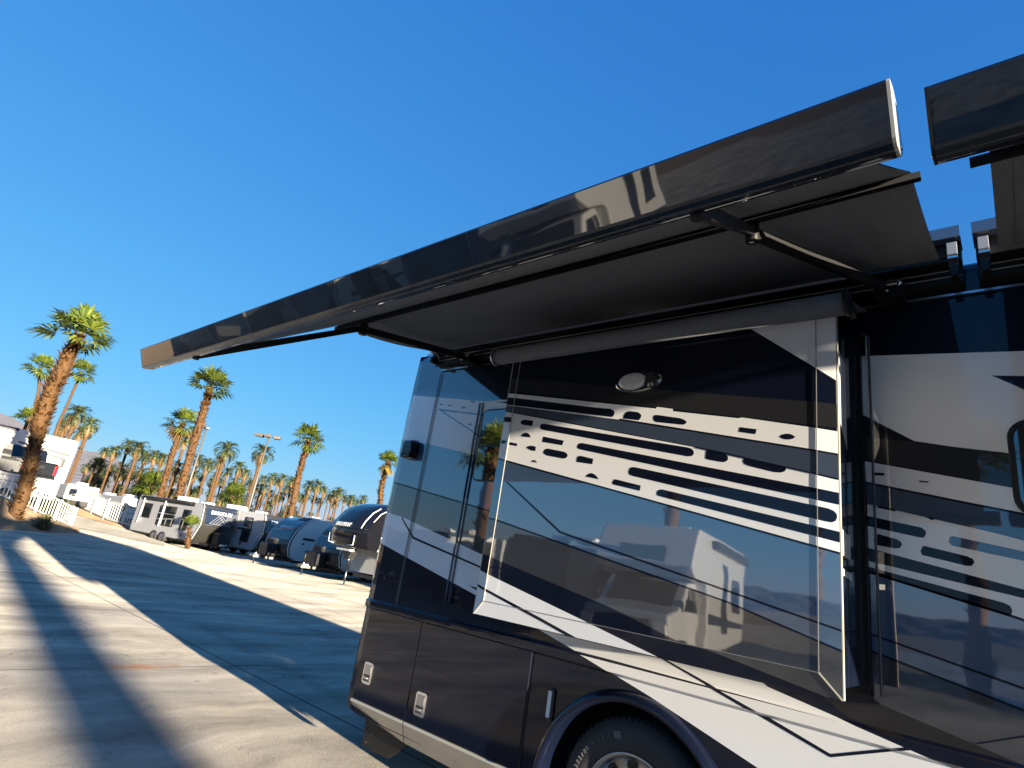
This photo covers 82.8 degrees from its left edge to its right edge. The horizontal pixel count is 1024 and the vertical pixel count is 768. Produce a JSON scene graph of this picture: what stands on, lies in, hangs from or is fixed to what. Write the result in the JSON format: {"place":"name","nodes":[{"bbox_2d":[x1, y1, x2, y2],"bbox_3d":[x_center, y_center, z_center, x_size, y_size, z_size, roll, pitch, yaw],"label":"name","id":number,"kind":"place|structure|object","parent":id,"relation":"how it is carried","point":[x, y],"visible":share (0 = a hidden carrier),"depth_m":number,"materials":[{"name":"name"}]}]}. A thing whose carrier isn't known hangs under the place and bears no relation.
{"place":"outdoors","nodes":[
{"label":"outdoors","id":0,"kind":"place"},
{"bbox_2d":[0,489,80,532],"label":"dirt bank","id":1,"kind":"structure","parent":0,"point":[8,521],"depth_m":28.11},
{"bbox_2d":[12,406,35,429],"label":"fan palm","id":2,"kind":"object","parent":1,"relation":"on","point":[25,412],"visible":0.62,"depth_m":49.75,"materials":[{"name":"green plant"}]},
{"bbox_2d":[0,443,58,479],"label":"pickup truck","id":3,"kind":"object","parent":1,"relation":"on","point":[10,458],"visible":0.43,"depth_m":35.10,"materials":[{"name":"white paint"}]},
{"bbox_2d":[0,472,60,499],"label":"utility trailer","id":4,"kind":"object","parent":1,"relation":"on","point":[50,487],"visible":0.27,"depth_m":33.09,"materials":[{"name":"grey metal"}]},
{"bbox_2d":[0,470,77,525],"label":"railing","id":5,"kind":"object","parent":1,"relation":"on","point":[38,501],"visible":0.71,"depth_m":32.75,"materials":[{"name":"white plastic"}]},
{"bbox_2d":[0,424,85,486],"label":"motorhome","id":6,"kind":"object","parent":1,"relation":"on","point":[61,452],"visible":0.4,"depth_m":38.27,"materials":[{"name":"grey metal"}]},
{"bbox_2d":[29,513,60,529],"bbox_3d":[-22.846,6.711,28.375,1.404,0.846,1.509,7,-18,5],"label":"desert shrub","id":7,"kind":"object","parent":1,"relation":"on","point":[44,522],"visible":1,"depth_m":28.18,"materials":[{"name":"green plant"}]},
{"bbox_2d":[35,497,67,509],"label":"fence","id":8,"kind":"object","parent":1,"relation":"on","point":[53,503],"depth_m":62.24,"materials":[{"name":"white"}]},
{"bbox_2d":[30,497,74,515],"bbox_3d":[-29.645,7.859,37.437,1.015,1.045,2.465,-6,-23,40],"label":"fence","id":9,"kind":"object","parent":1,"relation":"on","point":[71,503],"visible":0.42,"depth_m":37.47,"materials":[{"name":"white"}]},
{"bbox_2d":[8,302,116,521],"bbox_3d":[-21.461,1.522,27.306,3.409,10.993,5.427,12,-18,-11],"label":"fan palm","id":10,"kind":"object","parent":1,"relation":"on","point":[85,317],"visible":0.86,"depth_m":27.40,"materials":[{"name":"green plant"}]},
{"bbox_2d":[51,502,91,523],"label":"ramp road","id":11,"kind":"structure","parent":0,"point":[76,505],"depth_m":40.57,"materials":[{"name":"concrete"}]},
{"bbox_2d":[52,357,97,436],"bbox_3d":[-45.428,4.188,58.772,3.730,14.209,3.753,9,-17,-1],"label":"fan palm","id":12,"kind":"object","parent":11,"relation":"on","point":[83,364],"visible":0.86,"depth_m":59.92,"materials":[{"name":"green plant"}]},
{"bbox_2d":[55,482,99,507],"bbox_3d":[-35.941,8.857,47.145,7.020,1.866,2.147,-6,-23,40],"label":"camper","id":13,"kind":"object","parent":11,"relation":"on","point":[75,492],"visible":0.81,"depth_m":44.86,"materials":[{"name":"grey metal"}]},
{"bbox_2d":[41,507,123,527],"bbox_3d":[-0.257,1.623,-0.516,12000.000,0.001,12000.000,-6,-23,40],"label":"desert ground","id":14,"kind":"structure","parent":0,"point":[76,514],"depth_m":61.23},
{"bbox_2d":[18,350,54,429],"bbox_3d":[-51.109,3.605,60.304,3.732,14.531,3.855,16,-19,-22],"label":"fan palm","id":15,"kind":"object","parent":14,"relation":"on","point":[45,361],"visible":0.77,"depth_m":61.79,"materials":[{"name":"green plant"}]},
{"bbox_2d":[55,421,68,437],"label":"date palm","id":16,"kind":"object","parent":14,"relation":"on","point":[61,433],"visible":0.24,"depth_m":186.85,"materials":[{"name":"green plant"}]},
{"bbox_2d":[61,412,72,438],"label":"date palm","id":17,"kind":"object","parent":14,"relation":"on","point":[67,428],"visible":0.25,"depth_m":159.75,"materials":[{"name":"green plant"}]},
{"bbox_2d":[64,402,91,438],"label":"date palm","id":18,"kind":"object","parent":14,"relation":"on","point":[75,421],"visible":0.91,"depth_m":111.96,"materials":[{"name":"green plant"}]},
{"bbox_2d":[66,431,94,482],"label":"date palm","id":19,"kind":"object","parent":14,"relation":"on","point":[90,436],"visible":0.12,"depth_m":170.75,"materials":[{"name":"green plant"}]},
{"bbox_2d":[72,426,90,441],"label":"date palm","id":20,"kind":"object","parent":14,"relation":"on","point":[78,436],"visible":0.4,"depth_m":149.29,"materials":[{"name":"green plant"}]},
{"bbox_2d":[68,416,103,482],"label":"date palm","id":21,"kind":"object","parent":14,"relation":"on","point":[88,428],"visible":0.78,"depth_m":124.23,"materials":[{"name":"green plant"}]},
{"bbox_2d":[80,464,91,481],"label":"date palm","id":22,"kind":"object","parent":14,"relation":"on","point":[85,470],"visible":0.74,"depth_m":204.18,"materials":[{"name":"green plant"}]},
{"bbox_2d":[87,473,100,486],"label":"date palm","id":23,"kind":"object","parent":14,"relation":"on","point":[93,476],"visible":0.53,"depth_m":224.46,"materials":[{"name":"green plant"}]},
{"bbox_2d":[87,456,105,483],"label":"date palm","id":24,"kind":"object","parent":14,"relation":"on","point":[96,463],"visible":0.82,"depth_m":172.32,"materials":[{"name":"green plant"}]},
{"bbox_2d":[91,479,105,489],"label":"date palm","id":25,"kind":"object","parent":14,"relation":"on","point":[98,483],"visible":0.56,"depth_m":212.05,"materials":[{"name":"green plant"}]},
{"bbox_2d":[91,457,109,486],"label":"date palm","id":26,"kind":"object","parent":14,"relation":"on","point":[99,468],"visible":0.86,"depth_m":172.52,"materials":[{"name":"green plant"}]},
{"bbox_2d":[92,447,108,486],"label":"date palm","id":27,"kind":"object","parent":14,"relation":"on","point":[104,449],"visible":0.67,"depth_m":224.42,"materials":[{"name":"green plant"}]},
{"bbox_2d":[102,464,117,493],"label":"date palm","id":28,"kind":"object","parent":14,"relation":"on","point":[111,472],"visible":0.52,"depth_m":204.00,"materials":[{"name":"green plant"}]},
{"bbox_2d":[99,445,123,493],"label":"date palm","id":29,"kind":"object","parent":14,"relation":"on","point":[113,453],"visible":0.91,"depth_m":149.29,"materials":[{"name":"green plant"}]},
{"bbox_2d":[114,485,122,495],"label":"date palm","id":30,"kind":"object","parent":14,"relation":"on","point":[118,490],"visible":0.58,"depth_m":205.13,"materials":[{"name":"green plant"}]},
{"bbox_2d":[113,461,130,492],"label":"date palm","id":31,"kind":"object","parent":14,"relation":"on","point":[123,470],"visible":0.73,"depth_m":187.14,"materials":[{"name":"green plant"}]},
{"bbox_2d":[111,438,136,492],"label":"date palm","id":32,"kind":"object","parent":14,"relation":"on","point":[125,447],"visible":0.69,"depth_m":148.90,"materials":[{"name":"green plant"}]},
{"bbox_2d":[121,470,132,485],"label":"date palm","id":33,"kind":"object","parent":14,"relation":"on","point":[125,478],"visible":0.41,"depth_m":249.25,"materials":[{"name":"green plant"}]},
{"bbox_2d":[124,459,140,492],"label":"date palm","id":34,"kind":"object","parent":14,"relation":"on","point":[134,468],"visible":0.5,"depth_m":224.77,"materials":[{"name":"green plant"}]},
{"bbox_2d":[120,441,150,495],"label":"date palm","id":35,"kind":"object","parent":14,"relation":"on","point":[136,453],"visible":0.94,"depth_m":139.69,"materials":[{"name":"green plant"}]},
{"bbox_2d":[129,482,153,498],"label":"fan palm","id":36,"kind":"object","parent":14,"relation":"on","point":[139,494],"visible":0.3,"depth_m":65.75,"materials":[{"name":"green plant"}]},
{"bbox_2d":[136,467,146,479],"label":"date palm","id":37,"kind":"object","parent":14,"relation":"on","point":[143,471],"visible":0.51,"depth_m":224.77,"materials":[{"name":"green plant"}]},
{"bbox_2d":[135,450,153,485],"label":"date palm","id":38,"kind":"object","parent":14,"relation":"on","point":[144,461],"visible":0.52,"depth_m":186.56,"materials":[{"name":"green plant"}]},
{"bbox_2d":[128,470,170,496],"bbox_3d":[-38.717,11.990,61.608,3.445,6.274,3.876,-6,-23,40],"label":"fan palm","id":39,"kind":"object","parent":14,"relation":"on","point":[152,477],"visible":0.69,"depth_m":61.54,"materials":[{"name":"green plant"}]},
{"bbox_2d":[142,450,163,494],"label":"date palm","id":40,"kind":"object","parent":14,"relation":"on","point":[153,459],"visible":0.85,"depth_m":160.28,"materials":[{"name":"green plant"}]},
{"bbox_2d":[152,452,168,486],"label":"date palm","id":41,"kind":"object","parent":14,"relation":"on","point":[161,462],"visible":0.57,"depth_m":186.94,"materials":[{"name":"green plant"}]},
{"bbox_2d":[167,460,182,497],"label":"date palm","id":42,"kind":"object","parent":14,"relation":"on","point":[177,471],"visible":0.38,"depth_m":186.90,"materials":[{"name":"green plant"}]},
{"bbox_2d":[165,434,190,497],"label":"date palm","id":43,"kind":"object","parent":14,"relation":"on","point":[184,443],"visible":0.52,"depth_m":148.53,"materials":[{"name":"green plant"}]},
{"bbox_2d":[188,470,201,495],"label":"date palm","id":44,"kind":"object","parent":14,"relation":"on","point":[195,476],"visible":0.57,"depth_m":224.63,"materials":[{"name":"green plant"}]},
{"bbox_2d":[191,486,199,497],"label":"date palm","id":45,"kind":"object","parent":14,"relation":"on","point":[194,495],"visible":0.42,"depth_m":232.54,"materials":[{"name":"green plant"}]},
{"bbox_2d":[186,454,206,496],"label":"date palm","id":46,"kind":"object","parent":14,"relation":"on","point":[199,460],"visible":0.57,"depth_m":172.49,"materials":[{"name":"green plant"}]},
{"bbox_2d":[197,457,216,498],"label":"date palm","id":47,"kind":"object","parent":14,"relation":"on","point":[208,467],"visible":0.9,"depth_m":159.95,"materials":[{"name":"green plant"}]},
{"bbox_2d":[205,478,212,501],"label":"date palm","id":48,"kind":"object","parent":14,"relation":"on","point":[208,484],"visible":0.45,"depth_m":249.22,"materials":[{"name":"green plant"}]},
{"bbox_2d":[208,472,222,501],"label":"date palm","id":49,"kind":"object","parent":14,"relation":"on","point":[214,483],"visible":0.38,"depth_m":224.12,"materials":[{"name":"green plant"}]},
{"bbox_2d":[207,455,227,501],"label":"date palm","id":50,"kind":"object","parent":14,"relation":"on","point":[217,465],"visible":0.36,"depth_m":171.91,"materials":[{"name":"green plant"}]},
{"bbox_2d":[213,497,227,506],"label":"date palm","id":51,"kind":"object","parent":14,"relation":"on","point":[220,502],"visible":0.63,"depth_m":207.92,"materials":[{"name":"green plant"}]},
{"bbox_2d":[215,478,226,501],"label":"date palm","id":52,"kind":"object","parent":14,"relation":"on","point":[220,483],"visible":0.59,"depth_m":249.49,"materials":[{"name":"green plant"}]},
{"bbox_2d":[209,441,239,502],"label":"date palm","id":53,"kind":"object","parent":14,"relation":"on","point":[223,457],"visible":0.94,"depth_m":123.95,"materials":[{"name":"green plant"}]},
{"bbox_2d":[218,467,234,499],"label":"date palm","id":54,"kind":"object","parent":14,"relation":"on","point":[226,474],"visible":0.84,"depth_m":224.36,"materials":[{"name":"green plant"}]},
{"bbox_2d":[212,481,249,506],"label":"fan palm","id":55,"kind":"object","parent":14,"relation":"on","point":[233,489],"visible":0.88,"depth_m":59.63,"materials":[{"name":"green plant"}]},
{"bbox_2d":[230,461,247,496],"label":"date palm","id":56,"kind":"object","parent":14,"relation":"on","point":[238,472],"visible":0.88,"depth_m":172.46,"materials":[{"name":"green plant"}]},
{"bbox_2d":[236,468,251,503],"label":"date palm","id":57,"kind":"object","parent":14,"relation":"on","point":[244,477],"visible":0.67,"depth_m":187.25,"materials":[{"name":"green plant"}]},
{"bbox_2d":[244,478,252,505],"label":"date palm","id":58,"kind":"object","parent":14,"relation":"on","point":[249,484],"visible":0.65,"depth_m":224.24,"materials":[{"name":"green plant"}]},
{"bbox_2d":[249,484,261,508],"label":"date palm","id":59,"kind":"object","parent":14,"relation":"on","point":[256,491],"visible":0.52,"depth_m":224.57,"materials":[{"name":"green plant"}]},
{"bbox_2d":[254,492,265,510],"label":"date palm","id":60,"kind":"object","parent":14,"relation":"on","point":[260,497],"visible":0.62,"depth_m":249.73,"materials":[{"name":"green plant"}]},
{"bbox_2d":[245,442,275,506],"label":"date palm","id":61,"kind":"object","parent":14,"relation":"on","point":[259,456],"visible":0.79,"depth_m":123.94,"materials":[{"name":"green plant"}]},
{"bbox_2d":[254,474,268,511],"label":"date palm","id":62,"kind":"object","parent":14,"relation":"on","point":[264,478],"visible":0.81,"depth_m":224.24,"materials":[{"name":"green plant"}]},
{"bbox_2d":[258,485,271,510],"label":"date palm","id":63,"kind":"object","parent":14,"relation":"on","point":[264,489],"visible":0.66,"depth_m":249.09,"materials":[{"name":"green plant"}]},
{"bbox_2d":[262,500,274,511],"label":"date palm","id":64,"kind":"object","parent":14,"relation":"on","point":[268,504],"visible":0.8,"depth_m":206.46,"materials":[{"name":"green plant"}]},
{"bbox_2d":[262,472,280,511],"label":"date palm","id":65,"kind":"object","parent":14,"relation":"on","point":[272,480],"visible":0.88,"depth_m":203.69,"materials":[{"name":"green plant"}]},
{"bbox_2d":[269,494,279,514],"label":"date palm","id":66,"kind":"object","parent":14,"relation":"on","point":[275,498],"visible":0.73,"depth_m":249.48,"materials":[{"name":"green plant"}]},
{"bbox_2d":[275,492,285,515],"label":"date palm","id":67,"kind":"object","parent":14,"relation":"on","point":[281,496],"visible":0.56,"depth_m":258.93,"materials":[{"name":"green plant"}]},
{"bbox_2d":[272,473,290,514],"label":"date palm","id":68,"kind":"object","parent":14,"relation":"on","point":[281,482],"visible":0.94,"depth_m":186.70,"materials":[{"name":"green plant"}]},
{"bbox_2d":[279,485,289,514],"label":"date palm","id":69,"kind":"object","parent":14,"relation":"on","point":[285,490],"visible":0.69,"depth_m":249.20,"materials":[{"name":"green plant"}]},
{"bbox_2d":[283,476,294,516],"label":"date palm","id":70,"kind":"object","parent":14,"relation":"on","point":[291,483],"visible":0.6,"depth_m":203.38,"materials":[{"name":"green plant"}]},
{"bbox_2d":[298,493,305,514],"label":"date palm","id":71,"kind":"object","parent":14,"relation":"on","point":[302,501],"visible":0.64,"depth_m":258.67,"materials":[{"name":"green plant"}]},
{"bbox_2d":[301,480,315,517],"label":"date palm","id":72,"kind":"object","parent":14,"relation":"on","point":[308,489],"visible":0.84,"depth_m":186.65,"materials":[{"name":"green plant"}]},
{"bbox_2d":[309,479,325,515],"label":"date palm","id":73,"kind":"object","parent":14,"relation":"on","point":[317,490],"visible":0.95,"depth_m":186.60,"materials":[{"name":"green plant"}]},
{"bbox_2d":[315,498,324,516],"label":"date palm","id":74,"kind":"object","parent":14,"relation":"on","point":[318,503],"visible":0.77,"depth_m":258.93,"materials":[{"name":"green plant"}]},
{"bbox_2d":[317,486,327,517],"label":"date palm","id":75,"kind":"object","parent":14,"relation":"on","point":[324,492],"visible":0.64,"depth_m":224.27,"materials":[{"name":"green plant"}]},
{"bbox_2d":[323,494,330,520],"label":"date palm","id":76,"kind":"object","parent":14,"relation":"on","point":[327,499],"visible":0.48,"depth_m":249.23,"materials":[{"name":"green plant"}]},
{"bbox_2d":[326,489,337,520],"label":"date palm","id":77,"kind":"object","parent":14,"relation":"on","point":[331,498],"visible":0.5,"depth_m":203.69,"materials":[{"name":"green plant"}]},
{"bbox_2d":[330,499,339,521],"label":"date palm","id":78,"kind":"object","parent":14,"relation":"on","point":[333,504],"visible":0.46,"depth_m":258.72,"materials":[{"name":"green plant"}]},
{"bbox_2d":[331,487,346,521],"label":"date palm","id":79,"kind":"object","parent":14,"relation":"on","point":[339,495],"visible":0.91,"depth_m":186.78,"materials":[{"name":"green plant"}]},
{"bbox_2d":[344,494,357,507],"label":"date palm","id":80,"kind":"object","parent":14,"relation":"on","point":[350,501],"visible":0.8,"depth_m":204.14,"materials":[{"name":"green plant"}]},
{"bbox_2d":[358,495,368,503],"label":"date palm","id":81,"kind":"object","parent":14,"relation":"on","point":[363,500],"visible":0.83,"depth_m":249.93,"materials":[{"name":"green plant"}]},
{"bbox_2d":[0,413,166,496],"bbox_3d":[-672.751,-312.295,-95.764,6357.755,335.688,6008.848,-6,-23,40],"label":"mountains","id":82,"kind":"structure","parent":0,"point":[86,457],"depth_m":2664.15,"materials":[{"name":"grey stone"}]},
{"bbox_2d":[60,510,164,545],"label":"ramp road","id":83,"kind":"structure","parent":0,"point":[81,522],"depth_m":36.84,"materials":[{"name":"concrete"}]},
{"bbox_2d":[65,508,168,540],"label":"dirt bank","id":84,"kind":"structure","parent":0,"point":[84,513],"depth_m":42.16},
{"bbox_2d":[96,494,139,519],"bbox_3d":[-31.678,9.906,46.591,6.020,2.231,1.355,-6,-23,40],"label":"camper","id":85,"kind":"object","parent":84,"relation":"on","point":[131,500],"visible":0.45,"depth_m":44.90,"materials":[{"name":"grey metal"}]},
{"bbox_2d":[79,492,171,540],"bbox_3d":[-27.777,8.986,41.090,16.397,2.506,0.714,-4,-22,36],"label":"railing","id":86,"kind":"object","parent":84,"relation":"on","point":[96,495],"visible":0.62,"depth_m":41.72,"materials":[{"name":"white plastic"}]},
{"bbox_2d":[157,406,202,497],"bbox_3d":[-26.963,5.707,46.473,3.266,7.898,3.741,6,-18,10],"label":"fan palm","id":87,"kind":"object","parent":84,"relation":"on","point":[179,432],"visible":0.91,"depth_m":46.80,"materials":[{"name":"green plant"}]},
{"bbox_2d":[174,364,234,498],"bbox_3d":[-20.821,3.788,37.330,4.909,10.747,3.224,-6,-23,40],"label":"fan palm","id":88,"kind":"object","parent":84,"relation":"on","point":[210,376],"visible":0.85,"depth_m":37.83,"materials":[{"name":"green plant"}]},
{"bbox_2d":[0,528,449,767],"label":"concrete yard","id":89,"kind":"structure","parent":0,"point":[117,652],"depth_m":7.37,"materials":[{"name":"beige concrete"}]},
{"bbox_2d":[130,495,239,553],"bbox_3d":[-20.039,8.612,36.245,8.200,2.940,2.669,-1,-20,28],"label":"travel trailer","id":90,"kind":"object","parent":89,"relation":"on","point":[158,518],"visible":0.89,"depth_m":35.31,"materials":[{"name":"grey metal"}]},
{"bbox_2d":[182,515,200,548],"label":"fan palm","id":91,"kind":"object","parent":89,"relation":"on","point":[193,519],"visible":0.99,"depth_m":33.44,"materials":[{"name":"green plant"}]},
{"bbox_2d":[184,427,209,495],"bbox_3d":[-28.727,8.590,51.850,0.605,9.746,0.350,-6,-23,40],"label":"lamp post","id":92,"kind":"object","parent":89,"relation":"on","point":[195,463],"visible":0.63,"depth_m":52.31,"materials":[{"name":"grey metal"}]},
{"bbox_2d":[202,504,284,561],"bbox_3d":[-17.355,9.453,37.550,8.200,2.940,2.560,3,-19,20],"label":"travel trailer","id":93,"kind":"object","parent":89,"relation":"on","point":[253,529],"visible":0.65,"depth_m":36.04,"materials":[{"name":"grey metal"}]},
{"bbox_2d":[247,433,280,510],"bbox_3d":[-19.870,8.176,44.364,2.003,8.880,0.801,10,-17,-4],"label":"lamp post","id":94,"kind":"object","parent":89,"relation":"on","point":[268,436],"visible":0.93,"depth_m":45.15,"materials":[{"name":"metal"}]},
{"bbox_2d":[248,516,352,575],"bbox_3d":[-10.602,8.977,32.694,2.560,2.940,8.200,-6,-23,40],"label":"travel trailer","id":95,"kind":"object","parent":89,"relation":"on","point":[291,539],"visible":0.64,"depth_m":30.51,"materials":[{"name":"grey metal"}]},
{"bbox_2d":[286,422,326,516],"bbox_3d":[-16.319,6.742,44.430,3.811,8.028,2.959,-6,-23,40],"label":"fan palm","id":96,"kind":"object","parent":89,"relation":"on","point":[307,446],"visible":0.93,"depth_m":44.82,"materials":[{"name":"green plant"}]},
{"bbox_2d":[296,524,365,579],"bbox_3d":[-7.128,8.624,29.853,2.560,2.940,8.200,-6,-23,40],"label":"travel trailer","id":97,"kind":"object","parent":89,"relation":"on","point":[324,554],"visible":0.2,"depth_m":27.33,"materials":[{"name":"blue"}]},
{"bbox_2d":[328,504,387,585],"bbox_3d":[-3.738,7.778,26.825,2.600,3.730,10.088,-6,-23,40],"label":"fifth wheel trailer","id":98,"kind":"object","parent":89,"relation":"on","point":[356,531],"visible":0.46,"depth_m":23.47,"materials":[{"name":"grey metal"}]},
{"bbox_2d":[377,450,397,503],"bbox_3d":[-10.329,8.576,46.655,2.204,6.716,3.140,12,-18,-10],"label":"fan palm","id":99,"kind":"object","parent":89,"relation":"on","point":[388,456],"visible":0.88,"depth_m":46.86,"materials":[{"name":"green plant"}]},
{"bbox_2d":[140,54,1023,767],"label":"motorhome","id":100,"kind":"object","parent":89,"relation":"on","point":[710,454],"visible":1,"depth_m":2.97,"materials":[{"name":"black paint"}]},
{"bbox_2d":[353,608,422,719],"bbox_3d":[-1.052,2.313,4.862,0.700,0.722,0.040,-6,-23,40],"label":"storage door","id":101,"kind":"structure","parent":100,"relation":"in","point":[385,673],"depth_m":4.84,"materials":[{"name":"black paint"}]},
{"bbox_2d":[405,622,532,767],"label":"storage door","id":102,"kind":"structure","parent":100,"relation":"in","point":[470,692],"depth_m":4.21,"materials":[{"name":"black paint"}]},
{"bbox_2d":[473,408,505,481],"bbox_3d":[-0.064,0.498,4.807,0.600,0.625,0.017,-6,-23,40],"label":"window","id":103,"kind":"structure","parent":100,"relation":"in","point":[489,440],"depth_m":4.91,"materials":[{"name":"black glass"}]},
{"bbox_2d":[1007,420,1023,512],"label":"window","id":104,"kind":"structure","parent":100,"relation":"in","point":[1015,434],"depth_m":2.69,"materials":[{"name":"black glass"}]},
{"bbox_2d":[0,0,1023,520],"label":"sky","id":105,"kind":"structure","parent":0,"point":[171,168],"materials":[{"name":"blue"}]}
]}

